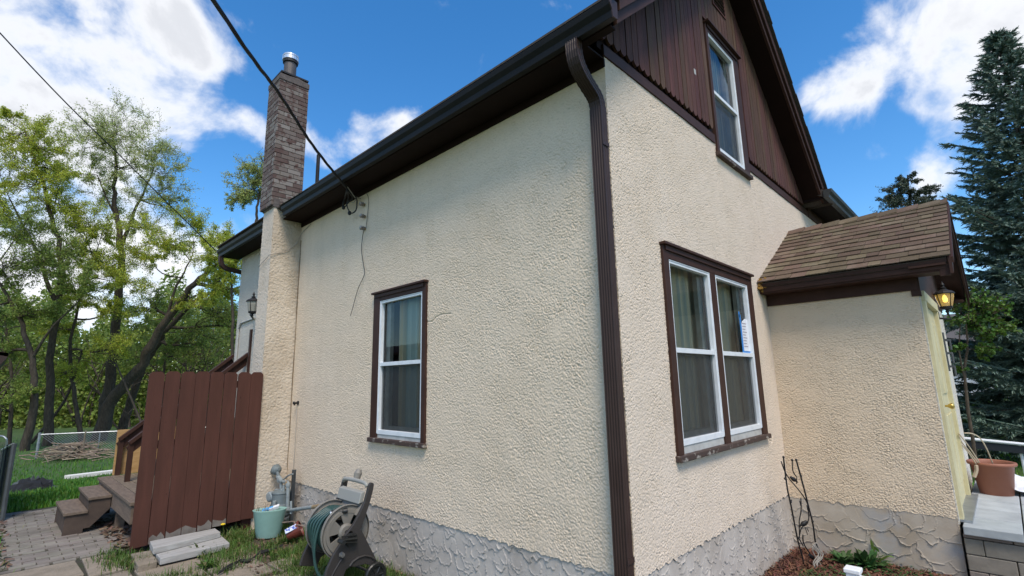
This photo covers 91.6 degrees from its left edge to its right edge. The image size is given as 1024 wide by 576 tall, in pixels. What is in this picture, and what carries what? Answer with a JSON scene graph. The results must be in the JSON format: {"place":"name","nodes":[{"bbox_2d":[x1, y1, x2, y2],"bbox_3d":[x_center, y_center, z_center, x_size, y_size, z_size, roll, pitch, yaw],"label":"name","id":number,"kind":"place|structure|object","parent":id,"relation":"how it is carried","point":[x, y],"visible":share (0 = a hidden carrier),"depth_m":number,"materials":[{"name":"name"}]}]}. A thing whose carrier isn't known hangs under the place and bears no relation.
{"place":"outdoors","nodes":[
{"label":"outdoors","id":0,"kind":"place"},
{"bbox_2d":[6,426,205,512],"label":"lawn grass","id":1,"kind":"structure","parent":0,"point":[38,498],"depth_m":11.22,"materials":[{"name":"green plant"}]},
{"bbox_2d":[19,431,114,462],"bbox_3d":[-18.041,6.542,20.653,3.717,1.208,2.813,-5,-11,20],"label":"brush pile","id":2,"kind":"object","parent":1,"relation":"on","point":[66,452],"visible":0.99,"depth_m":20.36,"materials":[{"name":"brown wood"}]},
{"bbox_2d":[64,470,112,478],"bbox_3d":[-13.069,6.042,16.408,0.300,0.173,2.606,-6,-12,25],"label":"lawn board","id":3,"kind":"object","parent":1,"relation":"on","point":[74,476],"visible":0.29,"depth_m":15.66,"materials":[{"name":"beige wood"}]},
{"bbox_2d":[0,406,1023,486],"bbox_3d":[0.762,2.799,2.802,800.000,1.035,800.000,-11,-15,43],"label":"ground","id":4,"kind":"structure","parent":0,"point":[18,433],"depth_m":21.46,"materials":[{"name":"green plant"}]},
{"bbox_2d":[0,351,7,368],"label":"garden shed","id":5,"kind":"structure","parent":4,"relation":"on","point":[3,357],"depth_m":6.97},
{"bbox_2d":[0,435,7,446],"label":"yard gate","id":6,"kind":"structure","parent":4,"relation":"on","point":[6,440],"depth_m":20.69,"materials":[{"name":"grey metal"}]},
{"bbox_2d":[0,511,14,567],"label":"dry leaves","id":7,"kind":"object","parent":4,"relation":"on","point":[2,522],"visible":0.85,"depth_m":5.53,"materials":[{"name":"brown plant"}]},
{"bbox_2d":[0,443,16,520],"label":"slatted fence","id":8,"kind":"object","parent":4,"relation":"on","point":[7,455],"visible":1,"depth_m":6.88,"materials":[{"name":"metal"}]},
{"bbox_2d":[0,318,35,444],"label":"bare tree","id":9,"kind":"object","parent":4,"relation":"on","point":[10,418],"visible":0.56,"depth_m":26.93,"materials":[{"name":"brown plant"}]},
{"bbox_2d":[9,476,57,492],"bbox_3d":[-11.333,4.621,11.763,1.190,0.392,0.786,-1,-11,0],"label":"rock","id":10,"kind":"object","parent":4,"relation":"on","point":[32,483],"visible":0.66,"depth_m":11.60,"materials":[{"name":"grey stone"}]},
{"bbox_2d":[0,104,94,445],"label":"spring tree","id":11,"kind":"object","parent":4,"relation":"on","point":[56,175],"visible":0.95,"depth_m":25.85,"materials":[{"name":"green plant"}]},
{"bbox_2d":[0,203,122,450],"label":"spring tree","id":12,"kind":"object","parent":4,"relation":"on","point":[44,260],"visible":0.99,"depth_m":23.88,"materials":[{"name":"green plant"}]},
{"bbox_2d":[31,333,118,443],"bbox_3d":[-23.895,5.466,26.470,4.567,5.854,2.536,0,-11,-4],"label":"bare tree","id":13,"kind":"object","parent":4,"relation":"on","point":[33,440],"visible":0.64,"depth_m":26.95,"materials":[{"name":"brown plant"}]},
{"bbox_2d":[24,184,164,441],"bbox_3d":[-22.844,1.554,26.775,6.069,13.562,5.876,-11,-15,43],"label":"spring tree","id":14,"kind":"object","parent":4,"relation":"on","point":[119,275],"visible":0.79,"depth_m":26.81,"materials":[{"name":"green plant"}]},
{"bbox_2d":[69,333,147,429],"bbox_3d":[-21.550,5.327,27.127,2.221,6.219,4.359,-11,-15,43],"label":"bare tree","id":15,"kind":"object","parent":4,"relation":"on","point":[131,399],"visible":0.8,"depth_m":26.96,"materials":[{"name":"brown plant"}]},
{"bbox_2d":[0,322,235,428],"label":"trunks","id":16,"kind":"object","parent":4,"relation":"on","point":[184,364],"visible":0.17,"depth_m":37.84,"materials":[{"name":"brown plant"}]},
{"bbox_2d":[0,261,236,429],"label":"woods","id":17,"kind":"object","parent":4,"relation":"on","point":[61,418],"visible":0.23,"depth_m":40.60,"materials":[{"name":"green plant"}]},
{"bbox_2d":[35,427,205,458],"bbox_3d":[-15.140,6.825,22.532,10.050,1.061,0.092,3,-11,-20],"label":"chain link fence","id":18,"kind":"object","parent":4,"relation":"on","point":[39,439],"visible":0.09,"depth_m":21.33,"materials":[{"name":"silver metal"}]},
{"bbox_2d":[0,506,244,575],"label":"patio base","id":19,"kind":"object","parent":4,"relation":"on","point":[78,561],"depth_m":5.18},
{"bbox_2d":[0,507,239,574],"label":"pavers","id":20,"kind":"object","parent":19,"relation":"on","point":[32,547],"visible":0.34,"depth_m":5.77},
{"bbox_2d":[54,352,247,535],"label":"wooden deck","id":21,"kind":"structure","parent":20,"relation":"on","point":[91,505],"depth_m":6.39,"materials":[{"name":"brown wood"}]},
{"bbox_2d":[112,428,175,474],"bbox_3d":[-5.591,2.469,7.612,0.012,0.640,0.760,-11,-15,43],"label":"plywood sheet","id":22,"kind":"object","parent":21,"relation":"attached to","point":[135,461],"visible":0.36,"depth_m":7.43,"materials":[{"name":"beige wood"}]},
{"bbox_2d":[94,514,239,550],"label":"dry leaves","id":23,"kind":"object","parent":20,"relation":"on","point":[118,535],"visible":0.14,"depth_m":6.05,"materials":[{"name":"brown plant"}]},
{"bbox_2d":[0,548,314,575],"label":"slabs","id":24,"kind":"structure","parent":19,"relation":"on","point":[70,568],"depth_m":4.79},
{"bbox_2d":[131,550,156,572],"bbox_3d":[-3.650,2.718,4.946,0.168,0.080,0.506,9,-15,-42],"label":"concrete block","id":25,"kind":"object","parent":24,"relation":"on","point":[143,564],"depth_m":4.84,"materials":[{"name":"beige concrete"}]},
{"bbox_2d":[150,535,229,564],"bbox_3d":[-3.382,2.740,5.253,0.521,0.060,0.650,-11,-15,43],"label":"wood plank","id":26,"kind":"object","parent":24,"relation":"on","point":[177,554],"visible":0.64,"depth_m":5.08,"materials":[{"name":"grey wood"}]},
{"bbox_2d":[149,528,219,553],"bbox_3d":[-3.474,2.691,5.306,0.339,0.055,0.641,-11,-15,43],"label":"wood plank","id":27,"kind":"object","parent":26,"relation":"on","point":[166,544],"visible":1,"depth_m":5.25,"materials":[{"name":"grey wood"}]},
{"bbox_2d":[194,557,216,567],"bbox_3d":[-2.961,2.660,4.816,0.238,0.078,0.212,-11,-15,43],"label":"dandelion","id":28,"kind":"object","parent":24,"relation":"on","point":[205,563],"visible":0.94,"depth_m":4.81,"materials":[{"name":"green plant"}]},
{"bbox_2d":[218,544,282,573],"bbox_3d":[-2.610,2.678,4.960,0.114,0.041,0.840,-4,-11,17],"label":"fabric strip","id":29,"kind":"object","parent":24,"relation":"on","point":[245,560],"visible":0.85,"depth_m":4.91,"materials":[{"name":"black"}]},
{"bbox_2d":[129,371,263,551],"bbox_3d":[-3.678,1.953,5.901,0.152,1.901,1.218,-11,-15,43],"label":"wood fence","id":30,"kind":"object","parent":19,"relation":"on","point":[183,506],"visible":0.98,"depth_m":5.80,"materials":[{"name":"brown paint"}]},
{"bbox_2d":[51,84,203,430],"bbox_3d":[-23.069,-1.775,28.948,8.738,21.033,5.890,-3,-11,12],"label":"spring tree","id":31,"kind":"object","parent":4,"relation":"on","point":[101,127],"visible":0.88,"depth_m":29.78,"materials":[{"name":"green plant"}]},
{"bbox_2d":[90,196,239,441],"bbox_3d":[-19.297,1.727,27.402,8.991,13.579,4.426,-1,-11,0],"label":"spring tree","id":32,"kind":"object","parent":4,"relation":"on","point":[113,397],"visible":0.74,"depth_m":27.81,"materials":[{"name":"green plant"}]},
{"bbox_2d":[93,292,237,402],"bbox_3d":[-22.983,4.786,33.501,9.318,9.713,4.903,0,-11,-6],"label":"spring tree","id":33,"kind":"object","parent":4,"relation":"on","point":[190,352],"visible":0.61,"depth_m":33.80,"materials":[{"name":"green plant"}]},
{"bbox_2d":[113,286,238,435],"bbox_3d":[-19.957,4.338,30.411,9.653,9.438,3.351,-1,-11,1],"label":"spring tree","id":34,"kind":"object","parent":4,"relation":"on","point":[212,313],"visible":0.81,"depth_m":30.88,"materials":[{"name":"green plant"}]},
{"bbox_2d":[0,518,423,575],"bbox_3d":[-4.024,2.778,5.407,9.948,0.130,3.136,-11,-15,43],"label":"tall grass","id":35,"kind":"structure","parent":4,"relation":"on","point":[232,538],"depth_m":5.00,"materials":[{"name":"green plant"}]},
{"bbox_2d":[252,503,286,538],"bbox_3d":[-2.813,2.689,5.770,0.371,0.360,0.213,1,-11,-11],"label":"bucket","id":36,"kind":"object","parent":35,"relation":"on","point":[268,523],"visible":0.99,"depth_m":5.70,"materials":[{"name":"plastic"}]},
{"bbox_2d":[285,520,303,539],"bbox_3d":[-2.414,2.694,5.546,0.200,0.194,0.177,1,-11,-10],"label":"plant pot","id":37,"kind":"object","parent":35,"relation":"on","point":[294,531],"visible":0.95,"depth_m":5.48,"materials":[{"name":"red plastic"}]},
{"bbox_2d":[229,527,401,575],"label":"ground litter","id":38,"kind":"object","parent":35,"relation":"on","point":[258,572],"visible":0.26,"depth_m":5.08,"materials":[{"name":"brown plant"}]},
{"bbox_2d":[299,469,385,575],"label":"hose reel cart","id":39,"kind":"object","parent":35,"relation":"on","point":[336,530],"visible":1,"depth_m":4.25,"materials":[{"name":"grey"}]},
{"bbox_2d":[194,225,241,360],"bbox_3d":[-14.928,2.342,25.476,3.280,11.172,3.002,-11,-15,43],"label":"spring tree","id":40,"kind":"object","parent":4,"relation":"on","point":[220,272],"visible":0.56,"depth_m":25.87,"materials":[{"name":"green plant"}]},
{"bbox_2d":[220,147,263,221],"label":"spring tree","id":41,"kind":"object","parent":4,"relation":"on","point":[254,185],"visible":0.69,"depth_m":21.79,"materials":[{"name":"green plant"}]},
{"bbox_2d":[216,0,978,575],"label":"house","id":42,"kind":"structure","parent":4,"relation":"on","point":[590,232],"depth_m":4.53,"materials":[{"name":"beige paint"}]},
{"bbox_2d":[0,33,215,250],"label":"utility wire","id":43,"kind":"object","parent":42,"relation":"attached to","point":[100,136],"visible":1,"depth_m":7.61,"materials":[{"name":"black"}]},
{"bbox_2d":[235,293,256,360],"bbox_3d":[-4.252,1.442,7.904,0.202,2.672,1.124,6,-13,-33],"label":"wall lantern","id":44,"kind":"object","parent":42,"relation":"attached to","point":[252,305],"depth_m":7.70,"materials":[{"name":"black metal"}]},
{"bbox_2d":[259,224,310,266],"bbox_3d":[-3.164,-0.597,6.906,0.790,0.549,0.271,-1,-11,0],"label":"chimney wire","id":45,"kind":"object","parent":42,"relation":"attached to","point":[290,248],"visible":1,"depth_m":6.93,"materials":[{"name":"beige"}]},
{"bbox_2d":[211,0,360,214],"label":"service cable","id":46,"kind":"object","parent":42,"relation":"attached to","point":[239,39],"visible":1,"depth_m":4.33,"materials":[{"name":"black plastic"}]},
{"bbox_2d":[266,464,318,526],"bbox_3d":[-2.664,2.556,5.938,1.550,0.787,0.276,-11,-15,43],"label":"gas meter","id":47,"kind":"object","parent":42,"relation":"attached to","point":[281,495],"visible":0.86,"depth_m":6.05,"materials":[{"name":"metal"}]},
{"bbox_2d":[367,279,428,448],"bbox_3d":[-1.102,0.771,5.049,0.985,1.600,0.218,-11,-15,43],"label":"window","id":48,"kind":"structure","parent":42,"relation":"in","point":[398,408],"depth_m":5.07,"materials":[{"name":"white glass"}]},
{"bbox_2d":[659,240,771,462],"bbox_3d":[1.772,0.563,4.394,0.219,1.624,1.915,-11,-15,43],"label":"window","id":49,"kind":"structure","parent":42,"relation":"in","point":[718,402],"depth_m":4.30,"materials":[{"name":"white glass"}]},
{"bbox_2d":[702,18,752,180],"bbox_3d":[2.319,-2.056,5.508,0.233,1.612,0.935,-11,-15,43],"label":"window","id":50,"kind":"structure","parent":42,"relation":"in","point":[729,132],"depth_m":5.56,"materials":[{"name":"white glass"}]},
{"bbox_2d":[738,311,749,352],"bbox_3d":[2.281,0.439,4.886,0.004,0.405,0.220,-11,-15,43],"label":"paper notice","id":51,"kind":"object","parent":42,"relation":"attached to","point":[744,337],"visible":0.98,"depth_m":4.88,"materials":[{"name":"white paper"}]},
{"bbox_2d":[933,281,954,319],"bbox_3d":[4.819,0.138,5.543,0.191,0.440,0.189,-11,-15,43],"label":"wall lantern","id":52,"kind":"object","parent":42,"relation":"attached to","point":[944,296],"depth_m":5.50,"materials":[{"name":"black metal"}]},
{"bbox_2d":[928,309,965,504],"bbox_3d":[4.260,1.126,4.871,0.140,1.880,1.085,-11,-15,43],"label":"door","id":53,"kind":"structure","parent":42,"relation":"in","point":[948,405],"depth_m":4.94,"materials":[{"name":"beige wood"}]},
{"bbox_2d":[942,332,956,375],"bbox_3d":[4.989,0.755,5.681,0.067,0.500,0.040,-11,-15,43],"label":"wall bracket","id":54,"kind":"object","parent":42,"relation":"attached to","point":[952,357],"depth_m":5.67,"materials":[{"name":"metal"}]},
{"bbox_3d":[-1.727,-0.696,5.811,0.052,0.051,0.102,-11,-15,43],"label":"wire insulator","id":55,"kind":"object","parent":42,"relation":"attached to","visible":0},
{"bbox_2d":[350,230,364,315],"bbox_3d":[-1.760,-0.175,5.732,0.052,0.977,0.278,8,-14,-41],"label":"hanging wire","id":56,"kind":"object","parent":55,"relation":"hanging from","point":[364,272],"visible":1,"depth_m":5.72,"materials":[{"name":"black"}]},
{"bbox_3d":[-2.823,1.503,6.500,0.056,0.060,0.072,-11,-15,43],"label":"wall tap","id":57,"kind":"object","parent":42,"relation":"attached to","visible":0},
{"bbox_2d":[293,409,296,469],"bbox_3d":[-2.796,2.027,6.410,0.015,1.008,0.008,-11,-15,43],"label":"thin cord","id":58,"kind":"object","parent":57,"relation":"hanging from","point":[295,436],"visible":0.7,"depth_m":6.42,"materials":[{"name":"silver metal"}]},
{"bbox_2d":[759,546,951,575],"bbox_3d":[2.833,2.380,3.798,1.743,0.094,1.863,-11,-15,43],"label":"wood mulch","id":59,"kind":"object","parent":4,"relation":"on","point":[799,565],"visible":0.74,"depth_m":4.43,"materials":[{"name":"brown wood"}]},
{"bbox_2d":[781,456,822,564],"bbox_3d":[2.648,2.141,4.535,0.146,1.207,0.388,-11,-15,43],"label":"bird trellis","id":60,"kind":"object","parent":59,"relation":"on","point":[803,523],"visible":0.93,"depth_m":4.54,"materials":[{"name":"brown metal"}]},
{"bbox_2d":[811,543,823,569],"bbox_3d":[2.762,2.429,4.487,0.112,0.260,0.044,2,-11,-15],"label":"tied vine","id":61,"kind":"object","parent":60,"relation":"attached to","point":[819,559],"visible":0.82,"depth_m":4.50,"materials":[{"name":"beige plant"}]},
{"bbox_2d":[826,549,860,564],"bbox_3d":[3.064,2.477,4.588,0.297,0.108,0.322,-11,-15,43],"label":"leafy plant","id":62,"kind":"object","parent":59,"relation":"on","point":[842,557],"visible":0.75,"depth_m":4.59,"materials":[{"name":"green plant"}]},
{"bbox_2d":[843,565,862,575],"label":"garden fence","id":63,"kind":"object","parent":59,"relation":"on","point":[849,570],"visible":1,"depth_m":3.51,"materials":[{"name":"white plastic"}]},
{"bbox_2d":[846,547,892,571],"bbox_3d":[3.219,2.428,4.486,0.366,0.161,0.375,-11,-15,43],"label":"leafy plant","id":64,"kind":"object","parent":59,"relation":"on","point":[863,558],"visible":0.88,"depth_m":4.46,"materials":[{"name":"green plant"}]},
{"bbox_2d":[799,553,939,575],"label":"bed weeds","id":65,"kind":"object","parent":59,"relation":"on","point":[809,572],"visible":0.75,"depth_m":4.29,"materials":[{"name":"green plant"}]},
{"bbox_2d":[870,540,893,561],"bbox_3d":[3.381,2.399,4.490,0.293,0.214,0.210,-11,-15,43],"label":"tulip leaf","id":66,"kind":"object","parent":59,"relation":"on","point":[873,547],"visible":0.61,"depth_m":4.56,"materials":[{"name":"green plant"}]},
{"bbox_2d":[869,170,942,212],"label":"pine tree","id":67,"kind":"object","parent":4,"relation":"on","point":[893,199],"visible":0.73,"depth_m":29.72,"materials":[{"name":"green plant"}]},
{"bbox_2d":[943,310,1013,400],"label":"house","id":68,"kind":"structure","parent":4,"relation":"on","point":[951,334],"depth_m":27.07,"materials":[{"name":"grey"}]},
{"bbox_2d":[937,26,1023,459],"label":"blue spruce","id":69,"kind":"object","parent":4,"relation":"on","point":[997,214],"visible":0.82,"depth_m":10.63,"materials":[{"name":"green plant"}]},
{"bbox_2d":[942,286,1022,458],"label":"young maple","id":70,"kind":"object","parent":4,"relation":"on","point":[980,304],"visible":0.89,"depth_m":8.21,"materials":[{"name":"green plant"}]},
{"bbox_2d":[963,480,1023,575],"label":"porch stoop","id":71,"kind":"object","parent":4,"relation":"on","point":[993,534],"visible":0.81,"depth_m":4.07,"materials":[{"name":"concrete"}]},
{"bbox_2d":[958,433,1017,496],"bbox_3d":[4.968,1.816,5.169,0.399,0.633,0.556,-11,-15,43],"label":"terracotta pot","id":72,"kind":"object","parent":71,"relation":"on","point":[994,477],"visible":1,"depth_m":5.11,"materials":[{"name":"ceramic"}]},
{"bbox_2d":[965,437,1023,472],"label":"white rail","id":73,"kind":"object","parent":4,"relation":"on","point":[1003,446],"visible":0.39,"depth_m":8.20,"materials":[{"name":"white plastic"}]},
{"bbox_2d":[0,0,1023,358],"label":"sky","id":74,"kind":"structure","parent":0,"point":[878,85],"materials":[{"name":"blue"}]},
{"bbox_2d":[961,401,997,423],"bbox_3d":[12.311,3.407,13.013,1.209,1.086,1.256,-3,-11,12],"label":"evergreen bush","id":75,"kind":"object","parent":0,"point":[964,420],"visible":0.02,"depth_m":12.98,"materials":[{"name":"green plant"}]},
{"bbox_2d":[970,437,1023,491],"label":"lawn grass","id":76,"kind":"structure","parent":0,"point":[1012,460],"depth_m":9.54,"materials":[{"name":"green plant"}]},
{"bbox_2d":[1015,474,1023,491],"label":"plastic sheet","id":77,"kind":"object","parent":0,"point":[1019,483],"visible":0.11,"depth_m":5.14,"materials":[{"name":"white plastic"}]}
]}

